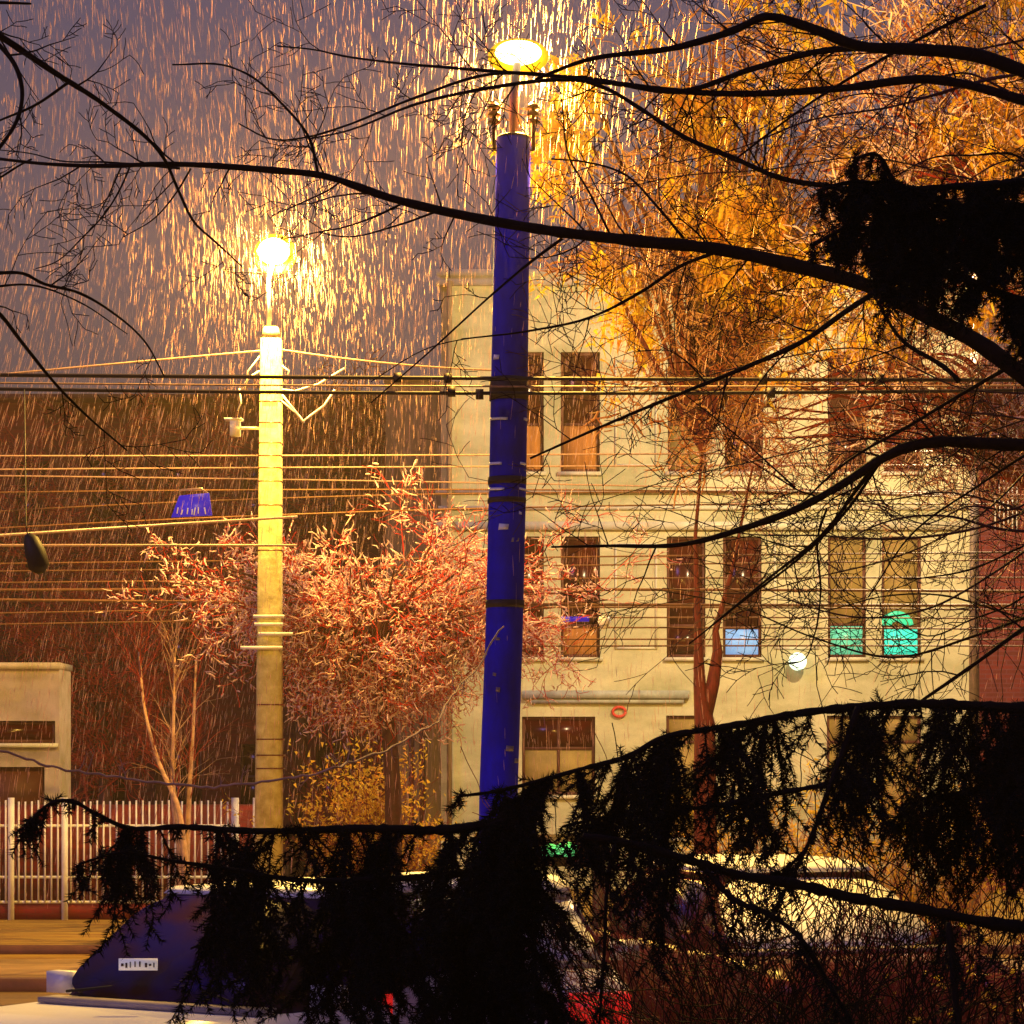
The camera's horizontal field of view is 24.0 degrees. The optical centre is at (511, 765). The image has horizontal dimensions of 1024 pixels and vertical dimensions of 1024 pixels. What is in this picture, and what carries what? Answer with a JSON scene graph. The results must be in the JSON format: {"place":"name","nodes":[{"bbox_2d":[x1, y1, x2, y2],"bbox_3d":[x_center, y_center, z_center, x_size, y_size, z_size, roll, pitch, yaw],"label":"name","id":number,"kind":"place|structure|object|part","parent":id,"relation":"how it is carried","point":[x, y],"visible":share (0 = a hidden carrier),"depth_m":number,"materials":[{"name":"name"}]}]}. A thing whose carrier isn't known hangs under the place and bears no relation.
{"place":"outdoors","nodes":[
{"label":"outdoors","id":0,"kind":"place"},
{"bbox_2d":[0,544,296,546],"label":"overhead wire","id":1,"kind":"object","parent":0,"point":[157,545],"visible":0.88,"depth_m":28.85,"materials":[{"name":"black metal"}]},
{"bbox_2d":[0,515,297,536],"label":"overhead wire","id":2,"kind":"object","parent":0,"point":[141,526],"visible":0.89,"depth_m":27.43,"materials":[{"name":"yellow metal"}]},
{"bbox_2d":[171,488,211,517],"bbox_3d":[-3.590,-2.952,27.004,0.457,0.334,0.052,0,0,0],"label":"hanging sign","id":3,"kind":"object","parent":2,"relation":"hanging from","point":[188,510],"visible":0.95,"depth_m":27.00,"materials":[{"name":"blue metal"}]},
{"bbox_2d":[0,626,503,793],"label":"cable","id":4,"kind":"object","parent":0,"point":[220,785],"visible":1,"depth_m":9.50,"materials":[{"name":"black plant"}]},
{"bbox_2d":[0,451,933,456],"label":"overhead wire","id":5,"kind":"object","parent":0,"point":[370,455],"visible":0.56,"depth_m":31.49,"materials":[{"name":"brown metal"}]},
{"bbox_2d":[0,373,1015,384],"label":"overhead wire","id":6,"kind":"object","parent":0,"point":[395,377],"visible":0.84,"depth_m":15.79,"materials":[{"name":"black metal"}]},
{"bbox_2d":[0,465,1015,469],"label":"overhead wire","id":7,"kind":"object","parent":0,"point":[375,467],"visible":0.62,"depth_m":32.89,"materials":[{"name":"brown metal"}]},
{"bbox_2d":[0,617,1017,624],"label":"overhead wire","id":8,"kind":"object","parent":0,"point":[524,618],"visible":0.49,"depth_m":34.29,"materials":[{"name":"black metal"}]},
{"bbox_2d":[0,503,1021,528],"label":"overhead wire","id":9,"kind":"object","parent":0,"point":[430,510],"visible":0.64,"depth_m":31.49,"materials":[{"name":"brown metal"}]},
{"bbox_2d":[0,551,1021,563],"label":"overhead wire","id":10,"kind":"object","parent":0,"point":[525,557],"visible":0.59,"depth_m":32.89,"materials":[{"name":"black metal"}]},
{"bbox_2d":[0,475,1022,494],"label":"overhead wire","id":11,"kind":"object","parent":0,"point":[409,481],"visible":0.66,"depth_m":34.29,"materials":[{"name":"brown metal"}]},
{"bbox_2d":[0,489,1022,496],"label":"overhead wire","id":12,"kind":"object","parent":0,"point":[423,489],"visible":0.59,"depth_m":32.19,"materials":[{"name":"brown metal"}]},
{"bbox_2d":[0,865,1023,958],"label":"ground","id":13,"kind":"structure","parent":0,"point":[39,932],"depth_m":33.26,"materials":[{"name":"brown"}]},
{"bbox_2d":[0,978,45,991],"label":"kerb","id":14,"kind":"structure","parent":13,"relation":"on","point":[22,984],"depth_m":24.50,"materials":[{"name":"concrete"}]},
{"bbox_2d":[0,662,72,803],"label":"garage","id":15,"kind":"structure","parent":13,"relation":"on","point":[32,747],"depth_m":38.50,"materials":[{"name":"grey paint"}]},
{"bbox_2d":[0,767,44,803],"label":"door","id":16,"kind":"structure","parent":15,"relation":"in","point":[33,784],"depth_m":38.60,"materials":[{"name":"wood"}]},
{"bbox_2d":[0,721,57,746],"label":"window","id":17,"kind":"structure","parent":15,"relation":"in","point":[34,740],"depth_m":38.59,"materials":[{"name":"brown glass"}]},
{"bbox_2d":[0,394,202,709],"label":"leafless tree","id":18,"kind":"object","parent":13,"relation":"on","point":[66,557],"visible":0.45,"depth_m":48.80,"materials":[{"name":"brown plant"}]},
{"bbox_2d":[0,559,209,803],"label":"leafless tree","id":19,"kind":"object","parent":13,"relation":"on","point":[96,738],"visible":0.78,"depth_m":46.86,"materials":[{"name":"plant"}]},
{"bbox_2d":[0,378,245,803],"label":"leafless tree","id":20,"kind":"object","parent":13,"relation":"on","point":[158,794],"visible":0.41,"depth_m":50.91,"materials":[{"name":"plant"}]},
{"bbox_2d":[0,798,254,919],"bbox_3d":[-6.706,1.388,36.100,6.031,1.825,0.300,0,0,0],"label":"picket fence","id":21,"kind":"object","parent":13,"relation":"on","point":[11,909],"visible":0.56,"depth_m":35.99,"materials":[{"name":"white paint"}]},
{"bbox_2d":[0,1,267,537],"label":"bare tree","id":22,"kind":"object","parent":13,"relation":"on","point":[23,51],"visible":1,"depth_m":8.93,"materials":[{"name":"black plant"}]},
{"bbox_2d":[101,533,202,884],"bbox_3d":[-5.096,-0.564,34.456,1.822,5.728,1.146,0,0,0],"label":"sapling","id":23,"kind":"object","parent":13,"relation":"on","point":[160,767],"visible":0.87,"depth_m":34.48,"materials":[{"name":"brown plant"}]},
{"bbox_2d":[125,585,252,885],"bbox_3d":[-4.589,-0.267,34.541,2.004,5.134,1.069,0,0,0],"label":"sapling","id":24,"kind":"object","parent":13,"relation":"on","point":[173,738],"visible":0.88,"depth_m":34.63,"materials":[{"name":"brown plant"}]},
{"bbox_2d":[0,394,385,864],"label":"brick block","id":25,"kind":"structure","parent":13,"relation":"on","point":[248,745],"depth_m":56.00,"materials":[{"name":"brown brick"}]},
{"bbox_2d":[15,603,50,661],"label":"window","id":26,"kind":"structure","parent":25,"relation":"in","point":[15,603],"depth_m":56.10,"materials":[{"name":"brown glass"}]},
{"bbox_2d":[15,461,50,524],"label":"window","id":27,"kind":"structure","parent":25,"relation":"in","point":[22,482],"depth_m":56.10,"materials":[{"name":"brown glass"}]},
{"bbox_2d":[90,744,126,803],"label":"window","id":28,"kind":"structure","parent":25,"relation":"in","point":[122,795],"depth_m":56.10,"materials":[{"name":"brown glass"}]},
{"bbox_2d":[90,603,126,665],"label":"window","id":29,"kind":"structure","parent":25,"relation":"in","point":[99,630],"depth_m":56.10,"materials":[{"name":"brown glass"}]},
{"bbox_2d":[90,461,126,524],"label":"window","id":30,"kind":"structure","parent":25,"relation":"in","point":[100,472],"depth_m":56.10,"materials":[{"name":"brown glass"}]},
{"bbox_2d":[166,461,201,522],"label":"window","id":31,"kind":"structure","parent":25,"relation":"in","point":[180,463],"depth_m":56.10,"materials":[{"name":"brown glass"}]},
{"bbox_2d":[167,603,201,666],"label":"window","id":32,"kind":"structure","parent":25,"relation":"in","point":[181,644],"depth_m":56.10,"materials":[{"name":"brown glass"}]},
{"bbox_2d":[169,744,201,803],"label":"window","id":33,"kind":"structure","parent":25,"relation":"in","point":[195,795],"depth_m":56.10,"materials":[{"name":"brown glass"}]},
{"bbox_2d":[241,744,255,803],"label":"window","id":34,"kind":"structure","parent":25,"relation":"in","point":[248,750],"depth_m":56.10,"materials":[{"name":"brown glass"}]},
{"bbox_2d":[241,604,256,666],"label":"window","id":35,"kind":"structure","parent":25,"relation":"in","point":[248,657],"depth_m":56.10,"materials":[{"name":"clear glass"}]},
{"bbox_2d":[241,461,258,524],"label":"window","id":36,"kind":"structure","parent":25,"relation":"in","point":[245,482],"depth_m":56.10,"materials":[{"name":"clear glass"}]},
{"bbox_2d":[316,744,351,808],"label":"window","id":37,"kind":"structure","parent":25,"relation":"in","point":[320,751],"depth_m":56.10,"materials":[{"name":"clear glass"}]},
{"bbox_2d":[316,461,351,524],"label":"window","id":38,"kind":"structure","parent":25,"relation":"in","point":[335,474],"depth_m":56.10,"materials":[{"name":"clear glass"}]},
{"bbox_2d":[136,595,253,883],"bbox_3d":[-4.487,-0.289,34.878,2.192,5.178,1.006,0,0,0],"label":"sapling","id":39,"kind":"object","parent":13,"relation":"on","point":[189,794],"visible":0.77,"depth_m":34.78,"materials":[{"name":"brown plant"}]},
{"bbox_2d":[162,331,392,876],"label":"leafless tree","id":40,"kind":"object","parent":13,"relation":"on","point":[302,533],"visible":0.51,"depth_m":49.87,"materials":[{"name":"plant"}]},
{"bbox_2d":[224,234,344,875],"bbox_3d":[-2.820,-2.179,29.991,1.503,8.958,0.461,0,0,0],"label":"lamp post","id":41,"kind":"object","parent":13,"relation":"on","point":[270,464],"visible":0.75,"depth_m":29.86,"materials":[{"name":"yellow concrete"}]},
{"bbox_2d":[10,350,259,372],"bbox_3d":[-5.752,-4.910,29.900,5.244,0.504,0.023,0,0,0],"label":"overhead wire","id":42,"kind":"object","parent":41,"relation":"attached to","point":[138,361],"visible":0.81,"depth_m":29.89,"materials":[{"name":"metal"}]},
{"bbox_2d":[282,349,529,371],"bbox_3d":[-1.316,-5.032,29.900,3.080,0.286,0.023,0,0,0],"label":"overhead wire","id":43,"kind":"object","parent":41,"relation":"attached to","point":[386,362],"visible":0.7,"depth_m":29.89,"materials":[{"name":"metal"}]},
{"bbox_2d":[7,793,610,1023],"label":"spruce tree","id":44,"kind":"object","parent":13,"relation":"on","point":[498,991],"visible":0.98,"depth_m":6.13,"materials":[{"name":"black plant"}]},
{"bbox_2d":[221,719,475,877],"bbox_3d":[-2.098,0.791,34.234,3.554,3.025,2.617,0,0,16],"label":"bush","id":45,"kind":"object","parent":13,"relation":"on","point":[366,812],"visible":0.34,"depth_m":34.26,"materials":[{"name":"yellow plant"}]},
{"bbox_2d":[95,459,682,873],"bbox_3d":[-1.598,-0.850,31.544,7.697,6.300,4.388,0,0,0],"label":"round tree","id":46,"kind":"object","parent":13,"relation":"on","point":[399,657],"visible":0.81,"depth_m":31.17,"materials":[{"name":"pink plant"}]},
{"bbox_2d":[383,380,440,871],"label":"narrow annex","id":47,"kind":"object","parent":13,"relation":"on","point":[394,422],"visible":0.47,"depth_m":46.50,"materials":[{"name":"brown paint"}]},
{"bbox_2d":[0,945,1022,953],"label":"kerb","id":48,"kind":"structure","parent":13,"relation":"on","point":[44,949],"depth_m":29.40,"materials":[{"name":"concrete"}]},
{"bbox_2d":[477,0,963,853],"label":"golden tree","id":49,"kind":"object","parent":13,"relation":"on","point":[707,690],"visible":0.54,"depth_m":24.82,"materials":[{"name":"orange plant"}]},
{"bbox_2d":[442,148,1023,1023],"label":"spruce tree","id":50,"kind":"object","parent":13,"relation":"on","point":[922,246],"visible":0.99,"depth_m":6.34,"materials":[{"name":"black plant"}]},
{"bbox_2d":[455,723,1023,1023],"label":"bush","id":51,"kind":"object","parent":13,"relation":"on","point":[791,1002],"visible":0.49,"depth_m":8.17,"materials":[{"name":"brown plant"}]},
{"bbox_2d":[678,748,890,861],"bbox_3d":[3.335,0.970,29.972,2.681,2.671,1.936,0,0,-14],"label":"bush","id":52,"kind":"object","parent":13,"relation":"on","point":[812,811],"visible":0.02,"depth_m":29.79,"materials":[{"name":"brown plant"}]},
{"bbox_2d":[571,645,1023,1023],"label":"bush","id":53,"kind":"object","parent":13,"relation":"on","point":[909,964],"visible":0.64,"depth_m":7.93,"materials":[{"name":"brown plant"}]},
{"bbox_2d":[637,267,1023,577],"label":"tree","id":54,"kind":"object","parent":13,"relation":"on","point":[1009,477],"visible":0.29,"depth_m":26.50,"materials":[{"name":"plant"}]},
{"bbox_2d":[796,740,1022,944],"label":"bush","id":55,"kind":"object","parent":13,"relation":"on","point":[913,899],"visible":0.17,"depth_m":30.29,"materials":[{"name":"brown plant"}]},
{"bbox_2d":[0,559,1023,571],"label":"overhead wire","id":56,"kind":"object","parent":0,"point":[524,565],"visible":0.57,"depth_m":34.29,"materials":[{"name":"black metal"}]},
{"bbox_2d":[0,598,1023,606],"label":"overhead wire","id":57,"kind":"object","parent":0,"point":[526,604],"visible":0.66,"depth_m":31.48,"materials":[{"name":"black metal"}]},
{"bbox_2d":[0,577,1023,583],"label":"overhead wire","id":58,"kind":"object","parent":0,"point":[549,578],"visible":0.54,"depth_m":32.19,"materials":[{"name":"black metal"}]},
{"bbox_2d":[0,606,1023,613],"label":"overhead wire","id":59,"kind":"object","parent":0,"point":[539,607],"visible":0.45,"depth_m":32.89,"materials":[{"name":"black metal"}]},
{"bbox_2d":[0,0,1023,905],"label":"falling sleet","id":60,"kind":"object","parent":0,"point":[394,320],"visible":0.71,"depth_m":25.25,"materials":[{"name":"yellow"}]},
{"bbox_2d":[0,386,1023,399],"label":"overhead wire","id":61,"kind":"object","parent":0,"point":[771,392],"visible":0.92,"depth_m":15.74,"materials":[{"name":"black metal"}]},
{"bbox_2d":[24,389,49,574],"bbox_3d":[-2.929,-1.784,14.826,0.149,1.344,1.815,0,0,-11],"label":"wire weight","id":62,"kind":"object","parent":61,"relation":"hanging from","point":[36,557],"visible":1,"depth_m":13.96,"materials":[{"name":"black metal"}]},
{"bbox_2d":[0,588,1023,592],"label":"overhead wire","id":63,"kind":"object","parent":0,"point":[370,589],"visible":0.42,"depth_m":33.59,"materials":[{"name":"black metal"}]},
{"bbox_2d":[0,959,1023,977],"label":"pavement","id":64,"kind":"structure","parent":0,"point":[24,968],"depth_m":26.18,"materials":[{"name":"grey concrete"}]},
{"bbox_2d":[0,491,1023,511],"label":"overhead wire","id":65,"kind":"object","parent":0,"point":[424,494],"visible":0.51,"depth_m":33.59,"materials":[{"name":"brown metal"}]},
{"bbox_2d":[0,992,1023,1006],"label":"road","id":66,"kind":"structure","parent":0,"point":[10,998],"depth_m":23.99,"materials":[{"name":"grey asphalt"}]},
{"bbox_2d":[0,877,484,1023],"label":"parked car","id":67,"kind":"object","parent":66,"relation":"on","point":[113,985],"visible":0.35,"depth_m":13.06,"materials":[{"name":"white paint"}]},
{"bbox_3d":[-0.616,1.006,13.686,0.195,0.499,2.146,0,0,30],"label":"side window","id":68,"kind":"part","parent":67,"relation":"part of","materials":[{"name":"black glass"}]},
{"bbox_2d":[0,0,1023,777],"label":"bare tree","id":69,"kind":"object","parent":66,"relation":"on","point":[980,344],"visible":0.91,"depth_m":9.52,"materials":[{"name":"black plant"}]},
{"bbox_2d":[384,872,639,1023],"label":"parked car","id":70,"kind":"object","parent":66,"relation":"on","point":[414,1000],"visible":0.12,"depth_m":14.26,"materials":[{"name":"silver metal"}]},
{"bbox_3d":[0.444,1.009,15.719,0.195,0.319,2.146,0,0,-2],"label":"side window","id":71,"kind":"part","parent":70,"relation":"part of","materials":[{"name":"glass"}]},
{"bbox_2d":[479,38,548,842],"bbox_3d":[-0.007,-1.122,16.022,0.508,7.492,0.319,0,0,0],"label":"lamp post","id":72,"kind":"object","parent":66,"relation":"on","point":[500,734],"visible":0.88,"depth_m":15.90,"materials":[{"name":"blue metal"}]},
{"bbox_2d":[0,382,1020,386],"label":"overhead wire","id":73,"kind":"object","parent":72,"relation":"attached to","point":[458,385],"visible":0.85,"depth_m":15.85,"materials":[{"name":"black metal"}]},
{"bbox_2d":[537,820,604,930],"bbox_3d":[0.437,1.342,18.059,0.530,1.916,0.181,0,0,0],"label":"traffic signal","id":74,"kind":"object","parent":66,"relation":"on","point":[553,836],"visible":0.1,"depth_m":18.03,"materials":[{"name":"metal"}]},
{"bbox_2d":[460,732,1012,1023],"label":"bush","id":75,"kind":"object","parent":66,"relation":"on","point":[618,948],"visible":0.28,"depth_m":11.59,"materials":[{"name":"brown plant"}]},
{"bbox_2d":[594,854,1023,1023],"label":"parked car","id":76,"kind":"object","parent":66,"relation":"on","point":[812,866],"visible":0.15,"depth_m":15.81,"materials":[{"name":"white paint"}]},
{"bbox_3d":[1.065,0.969,16.557,0.195,0.392,2.145,0,0,-16],"label":"side window","id":77,"kind":"part","parent":76,"relation":"part of","materials":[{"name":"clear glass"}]},
{"bbox_2d":[601,750,1023,1023],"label":"bush","id":78,"kind":"object","parent":66,"relation":"on","point":[876,975],"visible":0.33,"depth_m":10.70,"materials":[{"name":"brown plant"}]},
{"bbox_2d":[688,760,1023,1023],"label":"bush","id":79,"kind":"object","parent":66,"relation":"on","point":[996,979],"visible":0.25,"depth_m":11.23,"materials":[{"name":"brown plant"}]},
{"bbox_2d":[705,0,1023,453],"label":"tree","id":80,"kind":"object","parent":66,"relation":"on","point":[1016,125],"visible":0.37,"depth_m":22.17,"materials":[{"name":"orange plant"}]},
{"bbox_2d":[0,0,1023,409],"label":"sky","id":81,"kind":"structure","parent":0,"point":[363,25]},
{"bbox_2d":[561,616,610,628],"bbox_3d":[0.960,-1.853,31.200,0.647,0.160,0.177,0,0,0],"label":"wire fitting","id":82,"kind":"object","parent":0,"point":[583,619],"visible":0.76,"depth_m":31.15,"materials":[{"name":"blue"}]},
{"bbox_2d":[284,638,1022,639],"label":"overhead wire","id":83,"kind":"object","parent":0,"point":[727,639],"visible":0.5,"depth_m":33.59,"materials":[{"name":"black metal"}]},
{"bbox_2d":[285,645,1023,647],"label":"overhead wire","id":84,"kind":"object","parent":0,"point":[750,646],"visible":0.59,"depth_m":31.49,"materials":[{"name":"black metal"}]},
{"bbox_2d":[435,269,981,888],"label":"apartment building","id":85,"kind":"structure","parent":0,"point":[541,731],"depth_m":45.00,"materials":[{"name":"beige paint"}]},
{"bbox_2d":[522,537,546,660],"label":"window","id":86,"kind":"structure","parent":85,"relation":"in","point":[532,541],"depth_m":45.10,"materials":[{"name":"brown glass"}]},
{"bbox_2d":[526,353,546,474],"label":"window","id":87,"kind":"structure","parent":85,"relation":"in","point":[532,445],"depth_m":45.10,"materials":[{"name":"brown glass"}]},
{"bbox_2d":[522,717,596,798],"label":"window","id":88,"kind":"structure","parent":85,"relation":"in","point":[535,730],"depth_m":45.10,"materials":[{"name":"brown glass"}]},
{"bbox_2d":[558,353,602,474],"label":"window","id":89,"kind":"structure","parent":85,"relation":"in","point":[566,419],"depth_m":45.10,"materials":[{"name":"brown glass"}]},
{"bbox_2d":[560,537,602,660],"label":"window","id":90,"kind":"structure","parent":85,"relation":"in","point":[583,570],"depth_m":45.10,"materials":[{"name":"brown glass"}]},
{"bbox_2d":[666,716,693,840],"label":"window","id":91,"kind":"structure","parent":85,"relation":"in","point":[670,726],"depth_m":45.10,"materials":[{"name":"brown glass"}]},
{"bbox_2d":[664,537,707,660],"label":"window","id":92,"kind":"structure","parent":85,"relation":"in","point":[679,570],"depth_m":45.10,"materials":[{"name":"brown glass"}]},
{"bbox_2d":[665,353,709,474],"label":"window","id":93,"kind":"structure","parent":85,"relation":"in","point":[672,444],"depth_m":45.10,"materials":[{"name":"brown glass"}]},
{"bbox_2d":[722,537,764,660],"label":"window","id":94,"kind":"structure","parent":85,"relation":"in","point":[729,655],"depth_m":45.10,"materials":[{"name":"brown glass"}]},
{"bbox_2d":[722,361,765,474],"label":"window","id":95,"kind":"structure","parent":85,"relation":"in","point":[746,448],"depth_m":45.10,"materials":[{"name":"brown glass"}]},
{"bbox_2d":[828,355,865,474],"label":"window","id":96,"kind":"structure","parent":85,"relation":"in","point":[833,402],"depth_m":45.10,"materials":[{"name":"brown glass"}]},
{"bbox_2d":[825,537,868,660],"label":"window","id":97,"kind":"structure","parent":85,"relation":"in","point":[857,656],"depth_m":45.10,"materials":[{"name":"brown glass"}]},
{"bbox_2d":[827,716,871,840],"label":"window","id":98,"kind":"structure","parent":85,"relation":"in","point":[831,724],"depth_m":45.10,"materials":[{"name":"brown glass"}]},
{"bbox_2d":[879,537,923,660],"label":"window","id":99,"kind":"structure","parent":85,"relation":"in","point":[887,584],"depth_m":45.10,"materials":[{"name":"teal"}]},
{"bbox_2d":[881,353,922,474],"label":"window","id":100,"kind":"structure","parent":85,"relation":"in","point":[911,460],"depth_m":45.10,"materials":[{"name":"brown glass"}]},
{"bbox_2d":[883,716,920,840],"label":"window","id":101,"kind":"structure","parent":85,"relation":"in","point":[911,739],"depth_m":45.10,"materials":[{"name":"brown glass"}]},
{"bbox_2d":[969,352,979,915],"bbox_3d":[6.585,-3.018,36.000,0.819,10.636,0.240,0,0,0],"label":"drainpipe","id":102,"kind":"object","parent":85,"relation":"attached to","point":[974,688],"visible":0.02,"depth_m":35.94,"materials":[{"name":"metal"}]},
{"bbox_2d":[534,627,1017,629],"bbox_3d":[4.356,-1.813,32.200,15.314,0.092,0.021,0,0,0],"label":"overhead wire","id":103,"kind":"object","parent":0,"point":[803,628],"visible":0.38,"depth_m":32.19,"materials":[{"name":"black metal"}]},
{"bbox_2d":[979,411,1023,889],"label":"brick building","id":104,"kind":"structure","parent":0,"point":[989,692],"depth_m":44.50,"materials":[{"name":"red brick"}]},
{"bbox_2d":[992,480,1018,529],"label":"window","id":105,"kind":"structure","parent":104,"relation":"in","point":[994,518],"depth_m":44.57,"materials":[{"name":"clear glass"}]}
]}

